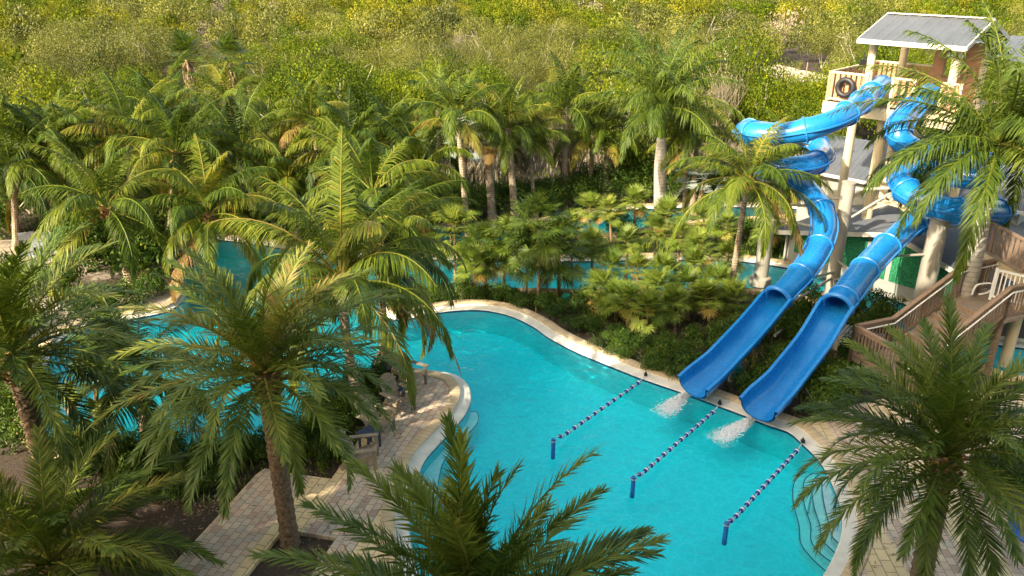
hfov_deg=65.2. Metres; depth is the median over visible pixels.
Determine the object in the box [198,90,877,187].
fence
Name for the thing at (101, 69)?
mangrove tree
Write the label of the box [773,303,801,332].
shrub
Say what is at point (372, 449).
garden chair
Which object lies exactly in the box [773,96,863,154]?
buttonwood tree
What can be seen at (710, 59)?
buttonwood tree
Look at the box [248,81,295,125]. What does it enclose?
buttonwood tree
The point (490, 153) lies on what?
coconut palm
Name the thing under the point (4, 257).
shrub
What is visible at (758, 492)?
lane rope
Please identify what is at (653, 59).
mangrove tree
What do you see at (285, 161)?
coconut palm
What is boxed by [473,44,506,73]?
mangrove tree
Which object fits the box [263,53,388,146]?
buttonwood tree
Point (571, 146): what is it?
bare bush
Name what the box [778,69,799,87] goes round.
mangrove tree
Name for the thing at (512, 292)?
shrub
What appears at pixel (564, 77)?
yellow bush
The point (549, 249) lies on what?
fan palm
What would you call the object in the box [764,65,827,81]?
sandy road
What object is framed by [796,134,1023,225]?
service building
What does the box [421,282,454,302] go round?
shrub
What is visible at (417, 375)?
garden chair
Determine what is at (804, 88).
buttonwood tree
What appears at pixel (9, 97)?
buttonwood tree
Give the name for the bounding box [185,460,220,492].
shrub
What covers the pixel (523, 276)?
fan palm
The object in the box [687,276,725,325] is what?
fan palm
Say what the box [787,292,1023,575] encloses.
date palm
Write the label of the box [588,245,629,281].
fan palm
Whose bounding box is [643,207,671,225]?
shrub
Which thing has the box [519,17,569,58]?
mangrove tree
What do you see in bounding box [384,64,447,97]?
buttonwood tree
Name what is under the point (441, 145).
buttonwood tree
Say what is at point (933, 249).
support column
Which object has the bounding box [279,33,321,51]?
yellow bush
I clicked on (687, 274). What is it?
fan palm
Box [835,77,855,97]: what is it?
swim ring
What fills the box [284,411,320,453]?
shrub
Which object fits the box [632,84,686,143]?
buttonwood tree
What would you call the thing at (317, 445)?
shrub
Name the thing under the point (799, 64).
mangrove tree
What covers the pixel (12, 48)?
yellow bush
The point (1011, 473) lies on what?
shrub
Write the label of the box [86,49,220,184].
coconut palm
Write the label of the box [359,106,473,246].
coconut palm
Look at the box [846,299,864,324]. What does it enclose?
shrub
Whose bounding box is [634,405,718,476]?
lane rope
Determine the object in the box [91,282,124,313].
shrub
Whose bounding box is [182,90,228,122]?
buttonwood tree
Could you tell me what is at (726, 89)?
bare bush
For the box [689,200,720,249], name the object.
fan palm
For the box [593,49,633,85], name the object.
mangrove tree
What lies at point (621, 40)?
buttonwood tree
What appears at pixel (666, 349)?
shrub
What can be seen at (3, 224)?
thicket bush
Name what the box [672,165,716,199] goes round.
hedge bush
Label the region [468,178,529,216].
hedge bush
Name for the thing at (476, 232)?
fan palm
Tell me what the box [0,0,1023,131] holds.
distant olive scrub
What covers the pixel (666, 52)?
mangrove tree
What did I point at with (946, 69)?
buttonwood tree
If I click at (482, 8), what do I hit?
distant green scrub
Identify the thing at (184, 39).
fan palm
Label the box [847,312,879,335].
shrub
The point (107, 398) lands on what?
coconut palm
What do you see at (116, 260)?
round tree
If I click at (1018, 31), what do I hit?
mangrove tree
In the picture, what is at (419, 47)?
mangrove tree
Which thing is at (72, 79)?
mangrove tree
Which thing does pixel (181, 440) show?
shrub
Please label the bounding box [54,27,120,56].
mangrove tree
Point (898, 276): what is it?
pump house
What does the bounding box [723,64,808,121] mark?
buttonwood tree
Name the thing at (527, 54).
mangrove tree
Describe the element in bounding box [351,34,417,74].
mangrove tree
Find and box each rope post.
[550,438,555,459]
[630,475,636,498]
[722,521,729,545]
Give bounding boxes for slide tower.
[822,12,1010,219]
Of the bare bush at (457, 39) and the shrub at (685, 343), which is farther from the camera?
the bare bush at (457, 39)
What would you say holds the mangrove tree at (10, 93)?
on the ground at (14, 466)
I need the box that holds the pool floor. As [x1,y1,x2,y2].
[42,226,1023,575]
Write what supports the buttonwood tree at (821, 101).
on the ground at (14, 466)
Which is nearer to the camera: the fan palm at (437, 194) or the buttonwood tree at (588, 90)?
the fan palm at (437, 194)
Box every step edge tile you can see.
[792,471,825,570]
[803,474,830,561]
[812,475,834,552]
[821,483,838,543]
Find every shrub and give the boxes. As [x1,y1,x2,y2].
[0,249,36,275]
[0,382,38,423]
[0,403,43,458]
[1,263,49,292]
[38,260,82,299]
[44,415,80,440]
[48,428,93,474]
[60,286,101,319]
[69,423,96,453]
[81,438,132,484]
[90,423,149,459]
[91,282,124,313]
[98,440,159,488]
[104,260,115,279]
[117,275,154,306]
[121,428,168,464]
[137,266,170,299]
[151,426,201,474]
[161,470,202,502]
[174,436,222,473]
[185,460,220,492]
[195,436,249,469]
[215,425,259,467]
[237,424,266,461]
[254,427,289,461]
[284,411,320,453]
[289,422,311,455]
[297,389,352,418]
[302,413,345,440]
[306,432,342,462]
[316,377,360,405]
[322,396,363,432]
[332,393,383,424]
[342,362,386,390]
[344,356,386,387]
[349,383,384,404]
[370,354,395,375]
[407,279,438,299]
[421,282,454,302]
[450,275,479,300]
[462,280,497,299]
[488,280,513,300]
[503,286,535,305]
[509,288,541,308]
[533,291,558,313]
[540,297,581,319]
[558,306,595,330]
[569,283,598,312]
[579,312,607,335]
[587,330,618,349]
[603,337,628,356]
[604,210,629,236]
[604,322,627,342]
[616,213,648,237]
[616,326,649,348]
[616,344,637,359]
[634,333,665,354]
[636,348,663,369]
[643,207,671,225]
[646,350,669,371]
[652,335,676,362]
[653,328,678,345]
[660,359,689,382]
[664,337,705,355]
[670,345,697,370]
[679,322,705,344]
[686,348,703,360]
[699,335,718,352]
[704,316,726,338]
[707,306,745,338]
[729,210,757,239]
[730,370,756,393]
[742,362,770,385]
[743,219,760,235]
[745,233,777,251]
[753,289,761,300]
[758,342,785,370]
[768,310,805,344]
[769,339,791,355]
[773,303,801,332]
[775,223,787,245]
[777,297,808,339]
[794,282,824,315]
[795,296,811,313]
[799,377,849,421]
[803,375,852,410]
[806,359,862,406]
[813,355,873,388]
[837,335,864,355]
[838,333,869,365]
[841,345,876,367]
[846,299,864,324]
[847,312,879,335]
[851,288,886,322]
[859,301,893,330]
[870,289,907,314]
[966,449,1023,500]
[986,463,1023,503]
[988,438,1023,483]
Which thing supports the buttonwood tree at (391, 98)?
on the ground at (14, 466)
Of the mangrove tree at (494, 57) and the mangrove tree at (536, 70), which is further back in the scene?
the mangrove tree at (494, 57)
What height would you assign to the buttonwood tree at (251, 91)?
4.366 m
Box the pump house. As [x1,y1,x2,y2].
[775,204,1023,323]
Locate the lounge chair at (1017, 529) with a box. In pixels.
[1004,503,1023,546]
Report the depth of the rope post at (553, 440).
20.62 m
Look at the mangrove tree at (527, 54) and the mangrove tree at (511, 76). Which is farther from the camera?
the mangrove tree at (527, 54)
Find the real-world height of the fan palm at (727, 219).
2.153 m
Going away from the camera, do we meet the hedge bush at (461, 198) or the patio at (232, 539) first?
the patio at (232, 539)
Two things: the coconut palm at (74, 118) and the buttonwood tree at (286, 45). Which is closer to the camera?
the coconut palm at (74, 118)
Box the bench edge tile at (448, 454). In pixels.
[436,411,478,496]
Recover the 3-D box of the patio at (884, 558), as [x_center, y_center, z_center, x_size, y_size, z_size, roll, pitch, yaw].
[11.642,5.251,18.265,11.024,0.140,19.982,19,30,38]
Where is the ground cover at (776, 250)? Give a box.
[0,160,887,507]
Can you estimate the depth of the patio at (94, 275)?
31.05 m
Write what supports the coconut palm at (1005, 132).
on the ground at (14, 466)
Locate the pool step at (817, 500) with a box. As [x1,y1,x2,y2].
[812,476,836,556]
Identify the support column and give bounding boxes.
[748,142,812,288]
[773,180,891,336]
[898,218,959,327]
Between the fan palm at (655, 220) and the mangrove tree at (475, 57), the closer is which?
the fan palm at (655, 220)
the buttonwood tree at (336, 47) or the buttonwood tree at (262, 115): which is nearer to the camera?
the buttonwood tree at (262, 115)
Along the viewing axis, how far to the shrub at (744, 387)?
23.05 m
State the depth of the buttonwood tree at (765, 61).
51.09 m
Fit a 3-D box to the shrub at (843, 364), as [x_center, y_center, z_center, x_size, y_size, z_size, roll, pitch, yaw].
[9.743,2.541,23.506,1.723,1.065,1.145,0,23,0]
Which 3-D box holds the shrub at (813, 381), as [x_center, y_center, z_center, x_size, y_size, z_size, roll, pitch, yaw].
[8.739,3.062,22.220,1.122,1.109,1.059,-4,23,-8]
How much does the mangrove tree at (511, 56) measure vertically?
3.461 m
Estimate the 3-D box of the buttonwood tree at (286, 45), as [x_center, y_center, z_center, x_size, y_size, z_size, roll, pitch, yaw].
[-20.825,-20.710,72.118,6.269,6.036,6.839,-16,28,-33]
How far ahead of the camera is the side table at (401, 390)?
22.54 m
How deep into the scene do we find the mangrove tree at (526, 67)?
67.84 m
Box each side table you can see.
[356,425,381,452]
[373,363,391,377]
[397,381,406,404]
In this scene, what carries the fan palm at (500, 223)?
on the ground at (14, 466)
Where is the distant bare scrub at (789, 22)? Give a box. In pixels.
[31,0,915,55]
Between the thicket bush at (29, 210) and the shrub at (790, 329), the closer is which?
the shrub at (790, 329)
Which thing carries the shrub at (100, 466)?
on the ground at (14, 466)
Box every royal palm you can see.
[573,15,744,211]
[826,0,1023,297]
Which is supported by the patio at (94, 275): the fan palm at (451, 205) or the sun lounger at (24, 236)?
the sun lounger at (24, 236)
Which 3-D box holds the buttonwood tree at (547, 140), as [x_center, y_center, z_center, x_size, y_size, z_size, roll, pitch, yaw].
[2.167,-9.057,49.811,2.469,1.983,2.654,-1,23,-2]
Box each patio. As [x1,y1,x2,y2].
[0,236,189,346]
[163,376,449,575]
[806,391,1023,575]
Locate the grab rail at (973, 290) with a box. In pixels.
[971,282,991,294]
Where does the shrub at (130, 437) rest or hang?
on the ground at (14, 466)
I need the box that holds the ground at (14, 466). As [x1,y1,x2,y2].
[0,0,1023,575]
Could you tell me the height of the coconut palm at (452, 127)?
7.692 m
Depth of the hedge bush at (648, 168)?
40.24 m
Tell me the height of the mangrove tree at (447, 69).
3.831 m
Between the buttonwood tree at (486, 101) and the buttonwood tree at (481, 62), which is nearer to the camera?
the buttonwood tree at (486, 101)
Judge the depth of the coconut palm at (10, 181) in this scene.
33.13 m
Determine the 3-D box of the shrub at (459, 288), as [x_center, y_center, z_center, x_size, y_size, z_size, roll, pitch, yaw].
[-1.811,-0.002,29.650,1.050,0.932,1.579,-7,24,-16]
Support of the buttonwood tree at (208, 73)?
on the ground at (14, 466)
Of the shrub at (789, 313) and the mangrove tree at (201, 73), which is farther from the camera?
the mangrove tree at (201, 73)
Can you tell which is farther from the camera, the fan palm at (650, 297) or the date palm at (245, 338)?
the fan palm at (650, 297)
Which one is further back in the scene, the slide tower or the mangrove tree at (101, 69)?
the mangrove tree at (101, 69)
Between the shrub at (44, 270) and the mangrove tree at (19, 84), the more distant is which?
the mangrove tree at (19, 84)
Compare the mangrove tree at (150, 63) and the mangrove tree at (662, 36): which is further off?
the mangrove tree at (662, 36)
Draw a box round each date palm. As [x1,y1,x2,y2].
[0,220,187,477]
[0,421,227,575]
[84,235,409,549]
[246,407,671,575]
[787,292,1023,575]
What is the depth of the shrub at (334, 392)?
22.20 m
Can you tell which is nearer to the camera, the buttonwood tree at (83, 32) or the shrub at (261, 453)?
the shrub at (261, 453)
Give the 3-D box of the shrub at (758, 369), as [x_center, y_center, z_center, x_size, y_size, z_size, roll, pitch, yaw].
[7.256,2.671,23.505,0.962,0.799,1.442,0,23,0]
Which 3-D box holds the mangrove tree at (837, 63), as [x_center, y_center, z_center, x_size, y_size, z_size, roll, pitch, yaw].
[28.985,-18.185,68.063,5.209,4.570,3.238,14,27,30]
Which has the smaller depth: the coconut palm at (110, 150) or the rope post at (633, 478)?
the rope post at (633, 478)
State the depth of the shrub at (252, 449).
20.03 m
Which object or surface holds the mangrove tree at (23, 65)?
on the ground at (14, 466)
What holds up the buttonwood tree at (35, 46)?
on the ground at (14, 466)
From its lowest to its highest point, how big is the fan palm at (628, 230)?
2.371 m
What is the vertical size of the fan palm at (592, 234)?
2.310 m
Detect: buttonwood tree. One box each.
[0,54,75,100]
[0,65,118,154]
[0,77,27,148]
[24,35,61,60]
[61,27,91,60]
[67,58,160,145]
[107,62,167,100]
[139,76,229,139]
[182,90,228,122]
[197,55,244,93]
[204,113,262,149]
[223,45,279,94]
[227,85,320,162]
[230,71,278,113]
[239,23,307,65]
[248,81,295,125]
[248,94,289,126]
[253,47,315,95]
[262,44,398,156]
[262,63,314,102]
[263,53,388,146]
[267,44,324,68]
[269,67,364,132]
[273,95,336,156]
[291,29,340,68]
[292,54,382,96]
[310,38,368,59]
[311,28,354,48]
[321,22,374,61]
[321,54,380,79]
[323,58,415,105]
[344,32,400,61]
[350,81,424,151]
[359,47,467,119]
[377,132,408,164]
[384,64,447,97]
[388,65,463,136]
[397,106,456,164]
[442,54,520,101]
[453,65,526,167]
[464,59,509,100]
[479,82,533,125]
[498,87,551,110]
[532,93,592,128]
[534,128,559,156]
[548,73,600,124]
[568,36,682,129]
[584,113,705,195]
[587,31,643,62]
[600,122,651,160]
[612,63,720,128]
[619,25,664,54]
[632,39,728,75]
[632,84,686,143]
[691,19,796,141]
[710,71,794,131]
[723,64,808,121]
[740,72,783,97]
[771,84,846,127]
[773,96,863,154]
[779,75,819,107]
[783,56,886,135]
[804,92,862,134]
[840,30,925,121]
[857,47,930,138]
[868,119,939,142]
[879,45,983,99]
[911,54,988,133]
[983,62,997,89]
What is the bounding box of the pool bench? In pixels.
[413,412,478,527]
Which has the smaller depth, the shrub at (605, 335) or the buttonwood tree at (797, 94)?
the shrub at (605, 335)
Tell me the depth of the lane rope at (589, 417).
22.43 m
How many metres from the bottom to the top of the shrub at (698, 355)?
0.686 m
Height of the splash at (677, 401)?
0.180 m
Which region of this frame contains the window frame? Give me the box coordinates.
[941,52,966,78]
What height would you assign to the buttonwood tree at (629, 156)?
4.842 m
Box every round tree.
[36,191,133,274]
[70,198,178,281]
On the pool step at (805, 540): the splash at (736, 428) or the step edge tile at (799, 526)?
the step edge tile at (799, 526)
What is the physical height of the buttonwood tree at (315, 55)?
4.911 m
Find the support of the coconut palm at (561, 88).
on the ground at (14, 466)
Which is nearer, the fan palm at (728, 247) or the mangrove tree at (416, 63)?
the fan palm at (728, 247)
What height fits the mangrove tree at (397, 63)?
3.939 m
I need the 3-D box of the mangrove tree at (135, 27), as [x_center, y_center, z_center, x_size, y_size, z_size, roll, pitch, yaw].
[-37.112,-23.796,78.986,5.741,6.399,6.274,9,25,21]
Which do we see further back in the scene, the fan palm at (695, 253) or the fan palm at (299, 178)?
the fan palm at (299, 178)
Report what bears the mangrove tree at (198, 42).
on the ground at (14, 466)
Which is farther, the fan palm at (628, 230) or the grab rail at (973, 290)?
the fan palm at (628, 230)
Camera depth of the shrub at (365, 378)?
22.99 m
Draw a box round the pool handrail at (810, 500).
[806,467,875,515]
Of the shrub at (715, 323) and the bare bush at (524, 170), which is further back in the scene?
the bare bush at (524, 170)
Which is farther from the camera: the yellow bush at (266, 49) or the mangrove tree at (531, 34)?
the mangrove tree at (531, 34)
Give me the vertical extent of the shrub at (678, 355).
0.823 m
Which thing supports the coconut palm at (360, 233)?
on the ground at (14, 466)
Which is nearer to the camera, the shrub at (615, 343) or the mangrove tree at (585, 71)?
the shrub at (615, 343)
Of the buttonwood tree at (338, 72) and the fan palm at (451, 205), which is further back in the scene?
the buttonwood tree at (338, 72)
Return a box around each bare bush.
[450,28,474,64]
[494,141,555,184]
[540,95,607,199]
[690,53,756,138]
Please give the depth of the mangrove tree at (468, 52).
77.69 m
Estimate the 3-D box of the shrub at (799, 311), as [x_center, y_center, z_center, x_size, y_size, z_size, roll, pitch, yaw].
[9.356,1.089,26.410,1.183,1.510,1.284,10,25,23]
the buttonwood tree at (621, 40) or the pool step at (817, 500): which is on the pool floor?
the pool step at (817, 500)
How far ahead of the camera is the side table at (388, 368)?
23.71 m
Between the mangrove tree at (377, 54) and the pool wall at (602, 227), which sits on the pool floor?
the pool wall at (602, 227)
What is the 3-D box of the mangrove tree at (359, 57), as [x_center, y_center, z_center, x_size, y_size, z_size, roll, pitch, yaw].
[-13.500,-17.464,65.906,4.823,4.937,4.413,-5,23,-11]
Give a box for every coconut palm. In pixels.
[0,86,137,211]
[0,91,113,235]
[0,95,83,249]
[18,131,197,297]
[35,281,230,495]
[43,69,193,211]
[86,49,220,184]
[101,86,255,228]
[116,133,285,304]
[174,81,316,240]
[177,61,270,191]
[204,125,460,411]
[217,123,355,239]
[263,70,351,222]
[265,166,479,365]
[279,84,409,222]
[300,116,459,271]
[350,91,438,181]
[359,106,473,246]
[388,59,475,173]
[404,66,514,241]
[450,95,533,222]
[463,76,559,219]
[493,94,581,217]
[517,50,612,209]
[550,83,633,181]
[569,97,648,200]
[631,87,728,208]
[646,100,738,215]
[664,107,833,302]
[746,110,845,223]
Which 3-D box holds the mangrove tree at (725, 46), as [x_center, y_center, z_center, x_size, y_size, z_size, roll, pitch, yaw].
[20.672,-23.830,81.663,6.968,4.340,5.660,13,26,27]
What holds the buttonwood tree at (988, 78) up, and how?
on the ground at (14, 466)
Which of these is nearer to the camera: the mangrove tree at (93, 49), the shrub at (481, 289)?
the shrub at (481, 289)
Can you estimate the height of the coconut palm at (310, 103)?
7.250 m
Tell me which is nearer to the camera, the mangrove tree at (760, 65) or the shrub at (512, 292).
the shrub at (512, 292)
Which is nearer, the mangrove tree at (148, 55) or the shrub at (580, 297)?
the shrub at (580, 297)
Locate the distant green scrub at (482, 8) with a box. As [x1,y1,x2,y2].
[0,0,1023,82]
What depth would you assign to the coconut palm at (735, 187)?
26.01 m
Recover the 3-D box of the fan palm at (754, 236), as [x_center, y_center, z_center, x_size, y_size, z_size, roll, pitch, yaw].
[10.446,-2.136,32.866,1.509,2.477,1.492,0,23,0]
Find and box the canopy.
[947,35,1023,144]
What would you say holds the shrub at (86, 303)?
on the patio at (94, 275)
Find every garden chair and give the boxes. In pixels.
[339,429,378,469]
[354,395,397,440]
[378,372,418,417]
[392,351,428,384]
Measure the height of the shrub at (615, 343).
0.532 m
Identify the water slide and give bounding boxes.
[677,75,891,398]
[739,83,1018,421]
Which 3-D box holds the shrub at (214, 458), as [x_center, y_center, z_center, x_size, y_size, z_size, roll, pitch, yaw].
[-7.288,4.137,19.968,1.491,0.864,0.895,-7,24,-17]
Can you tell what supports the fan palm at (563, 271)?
on the ground at (14, 466)
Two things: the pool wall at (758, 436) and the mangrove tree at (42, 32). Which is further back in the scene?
the mangrove tree at (42, 32)
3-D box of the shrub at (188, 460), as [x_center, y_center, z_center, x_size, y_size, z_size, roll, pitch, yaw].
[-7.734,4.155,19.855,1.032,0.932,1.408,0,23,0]
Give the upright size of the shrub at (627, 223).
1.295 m
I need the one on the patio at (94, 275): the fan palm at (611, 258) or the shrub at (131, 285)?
the shrub at (131, 285)
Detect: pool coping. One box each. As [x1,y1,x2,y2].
[12,234,1023,575]
[402,202,795,245]
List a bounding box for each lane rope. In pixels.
[555,376,644,438]
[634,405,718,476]
[727,443,801,522]
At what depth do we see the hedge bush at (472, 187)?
37.98 m
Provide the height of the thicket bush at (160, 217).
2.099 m
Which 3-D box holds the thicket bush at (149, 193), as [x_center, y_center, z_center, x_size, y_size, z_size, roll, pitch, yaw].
[-18.306,-5.813,40.355,4.993,3.412,5.031,0,23,0]
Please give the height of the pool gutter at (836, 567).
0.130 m
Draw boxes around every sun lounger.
[17,231,33,257]
[31,232,51,261]
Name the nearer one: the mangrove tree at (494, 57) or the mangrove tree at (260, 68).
the mangrove tree at (260, 68)
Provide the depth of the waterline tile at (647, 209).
40.16 m
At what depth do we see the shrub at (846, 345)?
25.22 m
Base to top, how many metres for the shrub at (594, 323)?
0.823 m
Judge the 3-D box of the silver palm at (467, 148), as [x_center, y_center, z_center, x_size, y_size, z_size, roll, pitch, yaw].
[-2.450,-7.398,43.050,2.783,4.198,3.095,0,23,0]
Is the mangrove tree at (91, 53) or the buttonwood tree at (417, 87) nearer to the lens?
the buttonwood tree at (417, 87)
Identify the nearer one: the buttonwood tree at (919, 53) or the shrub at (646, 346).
the shrub at (646, 346)
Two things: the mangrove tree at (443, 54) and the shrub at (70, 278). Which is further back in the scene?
the mangrove tree at (443, 54)
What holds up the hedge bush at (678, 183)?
on the ground at (14, 466)
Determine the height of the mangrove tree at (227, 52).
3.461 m
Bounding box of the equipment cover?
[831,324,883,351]
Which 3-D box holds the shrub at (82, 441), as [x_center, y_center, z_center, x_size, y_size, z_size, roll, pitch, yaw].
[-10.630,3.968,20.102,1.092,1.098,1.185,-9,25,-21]
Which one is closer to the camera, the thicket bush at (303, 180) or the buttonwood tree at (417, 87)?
the thicket bush at (303, 180)
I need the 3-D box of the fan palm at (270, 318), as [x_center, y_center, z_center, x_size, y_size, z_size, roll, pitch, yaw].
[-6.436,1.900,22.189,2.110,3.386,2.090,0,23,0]
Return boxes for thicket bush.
[0,157,91,213]
[0,177,49,237]
[18,157,105,219]
[76,142,154,204]
[95,145,182,201]
[143,189,184,221]
[178,196,260,228]
[191,147,268,191]
[213,184,277,223]
[237,161,312,201]
[260,192,329,229]
[276,174,317,201]
[316,191,362,227]
[348,221,405,243]
[389,220,434,244]
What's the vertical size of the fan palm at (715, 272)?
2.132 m
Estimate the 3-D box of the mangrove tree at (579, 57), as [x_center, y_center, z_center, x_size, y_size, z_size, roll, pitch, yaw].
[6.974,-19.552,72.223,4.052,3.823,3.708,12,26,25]
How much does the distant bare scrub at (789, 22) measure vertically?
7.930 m
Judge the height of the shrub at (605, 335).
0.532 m
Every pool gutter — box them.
[42,237,1023,575]
[433,204,796,228]
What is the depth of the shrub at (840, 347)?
24.71 m
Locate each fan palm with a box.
[57,346,127,428]
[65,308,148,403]
[161,27,209,98]
[199,31,255,101]
[245,303,307,373]
[292,152,317,188]
[406,177,444,222]
[425,202,483,282]
[436,192,465,243]
[454,218,508,285]
[454,242,491,298]
[479,211,532,282]
[491,217,561,294]
[499,185,577,305]
[528,211,593,296]
[560,208,588,264]
[573,191,603,225]
[575,224,612,267]
[580,267,618,314]
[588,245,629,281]
[594,274,636,320]
[595,194,626,243]
[605,279,646,330]
[613,222,643,279]
[619,249,655,293]
[620,182,651,222]
[624,285,669,341]
[637,212,670,268]
[637,265,679,325]
[639,248,685,300]
[647,191,686,250]
[654,282,691,333]
[661,217,693,263]
[670,263,705,320]
[678,224,716,266]
[678,242,709,289]
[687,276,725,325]
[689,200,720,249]
[690,258,738,303]
[709,236,748,276]
[711,275,755,322]
[712,210,738,253]
[749,214,784,244]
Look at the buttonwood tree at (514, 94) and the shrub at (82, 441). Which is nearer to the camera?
the shrub at (82, 441)
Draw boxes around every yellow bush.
[0,32,33,66]
[238,40,285,59]
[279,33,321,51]
[545,65,595,92]
[563,40,604,65]
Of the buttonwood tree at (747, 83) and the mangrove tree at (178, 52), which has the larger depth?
the mangrove tree at (178, 52)
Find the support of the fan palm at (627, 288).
on the ground at (14, 466)
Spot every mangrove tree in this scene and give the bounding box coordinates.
[0,31,22,50]
[0,58,49,117]
[1,83,25,108]
[2,55,46,80]
[17,29,102,74]
[17,51,76,88]
[21,16,89,67]
[26,20,64,55]
[39,66,109,100]
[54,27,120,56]
[64,26,145,90]
[66,70,103,103]
[71,38,125,72]
[76,52,121,90]
[89,82,135,103]
[97,19,173,66]
[106,23,187,76]
[108,12,170,56]
[116,58,167,84]
[159,35,200,68]
[165,57,195,84]
[178,27,208,58]
[191,46,222,68]
[193,46,233,80]
[193,63,223,93]
[211,40,245,61]
[231,46,296,94]
[282,44,338,71]
[311,19,368,44]
[316,32,361,69]
[329,45,376,73]
[350,54,380,70]
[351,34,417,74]
[381,59,416,84]
[383,52,413,69]
[393,32,439,66]
[400,46,453,72]
[420,39,471,72]
[428,60,461,79]
[446,36,485,68]
[460,51,500,71]
[462,25,512,60]
[469,46,487,62]
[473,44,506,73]
[491,67,529,89]
[496,29,535,58]
[496,48,549,90]
[500,49,518,72]
[505,62,538,97]
[507,49,542,71]
[507,54,551,89]
[512,32,578,81]
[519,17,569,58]
[531,39,573,62]
[538,68,567,93]
[541,14,598,55]
[563,57,610,90]
[570,50,606,86]
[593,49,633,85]
[633,50,667,67]
[640,23,674,49]
[657,36,673,49]
[658,38,697,56]
[660,12,724,52]
[677,32,722,65]
[699,37,755,87]
[706,33,745,57]
[743,52,776,78]
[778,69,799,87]
[793,60,802,69]
[796,21,859,67]
[824,47,863,71]
[829,24,887,68]
[882,7,931,59]
[1009,24,1023,35]
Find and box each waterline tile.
[57,240,1023,505]
[432,207,796,229]
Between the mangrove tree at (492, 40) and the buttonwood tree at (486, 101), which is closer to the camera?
the buttonwood tree at (486, 101)
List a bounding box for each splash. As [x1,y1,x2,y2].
[650,390,691,418]
[707,416,754,447]
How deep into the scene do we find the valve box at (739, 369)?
24.27 m
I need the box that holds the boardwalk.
[981,221,1023,367]
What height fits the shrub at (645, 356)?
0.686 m
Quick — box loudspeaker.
[859,52,866,67]
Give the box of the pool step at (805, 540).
[791,472,827,575]
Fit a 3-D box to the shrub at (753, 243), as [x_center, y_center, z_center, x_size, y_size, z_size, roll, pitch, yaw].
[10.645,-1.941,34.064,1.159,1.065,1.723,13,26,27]
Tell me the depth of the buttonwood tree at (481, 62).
58.65 m
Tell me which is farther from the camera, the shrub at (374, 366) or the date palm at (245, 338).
the shrub at (374, 366)
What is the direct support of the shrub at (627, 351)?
on the ground at (14, 466)
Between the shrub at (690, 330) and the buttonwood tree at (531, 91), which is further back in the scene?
the buttonwood tree at (531, 91)
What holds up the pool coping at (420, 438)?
on the ground at (14, 466)
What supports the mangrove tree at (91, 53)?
on the ground at (14, 466)
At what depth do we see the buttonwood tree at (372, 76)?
51.98 m
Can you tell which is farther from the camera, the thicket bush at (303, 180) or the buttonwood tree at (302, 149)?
the buttonwood tree at (302, 149)
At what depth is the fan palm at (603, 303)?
27.58 m
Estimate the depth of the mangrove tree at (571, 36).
83.13 m
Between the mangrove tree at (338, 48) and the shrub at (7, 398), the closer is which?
the shrub at (7, 398)
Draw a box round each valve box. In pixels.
[562,293,569,303]
[734,365,742,376]
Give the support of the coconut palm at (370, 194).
on the ground at (14, 466)
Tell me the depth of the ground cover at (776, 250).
29.36 m
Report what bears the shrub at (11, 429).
on the ground at (14, 466)
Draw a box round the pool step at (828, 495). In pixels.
[821,480,840,547]
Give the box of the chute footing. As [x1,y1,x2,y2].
[728,361,742,381]
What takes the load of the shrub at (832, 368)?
on the ground at (14, 466)
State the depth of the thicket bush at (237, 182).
39.57 m
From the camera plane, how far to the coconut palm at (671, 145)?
37.39 m
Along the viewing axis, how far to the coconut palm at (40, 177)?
32.59 m
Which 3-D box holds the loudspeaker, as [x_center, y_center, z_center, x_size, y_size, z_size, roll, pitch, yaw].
[13.254,-8.581,30.134,0.220,0.550,0.215,0,23,0]
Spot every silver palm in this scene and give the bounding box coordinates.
[444,114,483,178]
[676,151,730,215]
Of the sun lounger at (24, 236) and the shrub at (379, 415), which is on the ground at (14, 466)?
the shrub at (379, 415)
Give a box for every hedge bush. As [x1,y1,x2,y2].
[433,179,485,222]
[451,178,496,216]
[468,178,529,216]
[497,178,552,214]
[518,173,592,211]
[540,170,611,207]
[571,159,630,207]
[586,159,653,201]
[612,157,678,199]
[651,160,700,198]
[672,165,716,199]
[705,169,757,199]
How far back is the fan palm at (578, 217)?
31.67 m
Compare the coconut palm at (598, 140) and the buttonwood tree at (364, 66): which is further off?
the buttonwood tree at (364, 66)
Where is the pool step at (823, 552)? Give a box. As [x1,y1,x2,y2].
[802,474,832,565]
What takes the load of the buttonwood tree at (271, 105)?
on the ground at (14, 466)
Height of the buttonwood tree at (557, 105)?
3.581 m
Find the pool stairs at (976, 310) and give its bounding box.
[847,258,1023,411]
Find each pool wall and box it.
[38,242,1023,539]
[424,208,796,242]
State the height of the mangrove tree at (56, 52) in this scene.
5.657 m
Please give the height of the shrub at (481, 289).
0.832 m
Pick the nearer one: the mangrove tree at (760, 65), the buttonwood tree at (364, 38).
the mangrove tree at (760, 65)
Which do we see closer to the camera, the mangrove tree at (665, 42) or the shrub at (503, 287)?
the shrub at (503, 287)
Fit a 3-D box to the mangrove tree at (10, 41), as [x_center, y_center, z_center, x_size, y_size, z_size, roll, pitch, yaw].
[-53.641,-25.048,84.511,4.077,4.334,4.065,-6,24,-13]
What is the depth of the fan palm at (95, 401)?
20.96 m
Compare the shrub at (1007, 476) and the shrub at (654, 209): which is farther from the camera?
the shrub at (654, 209)

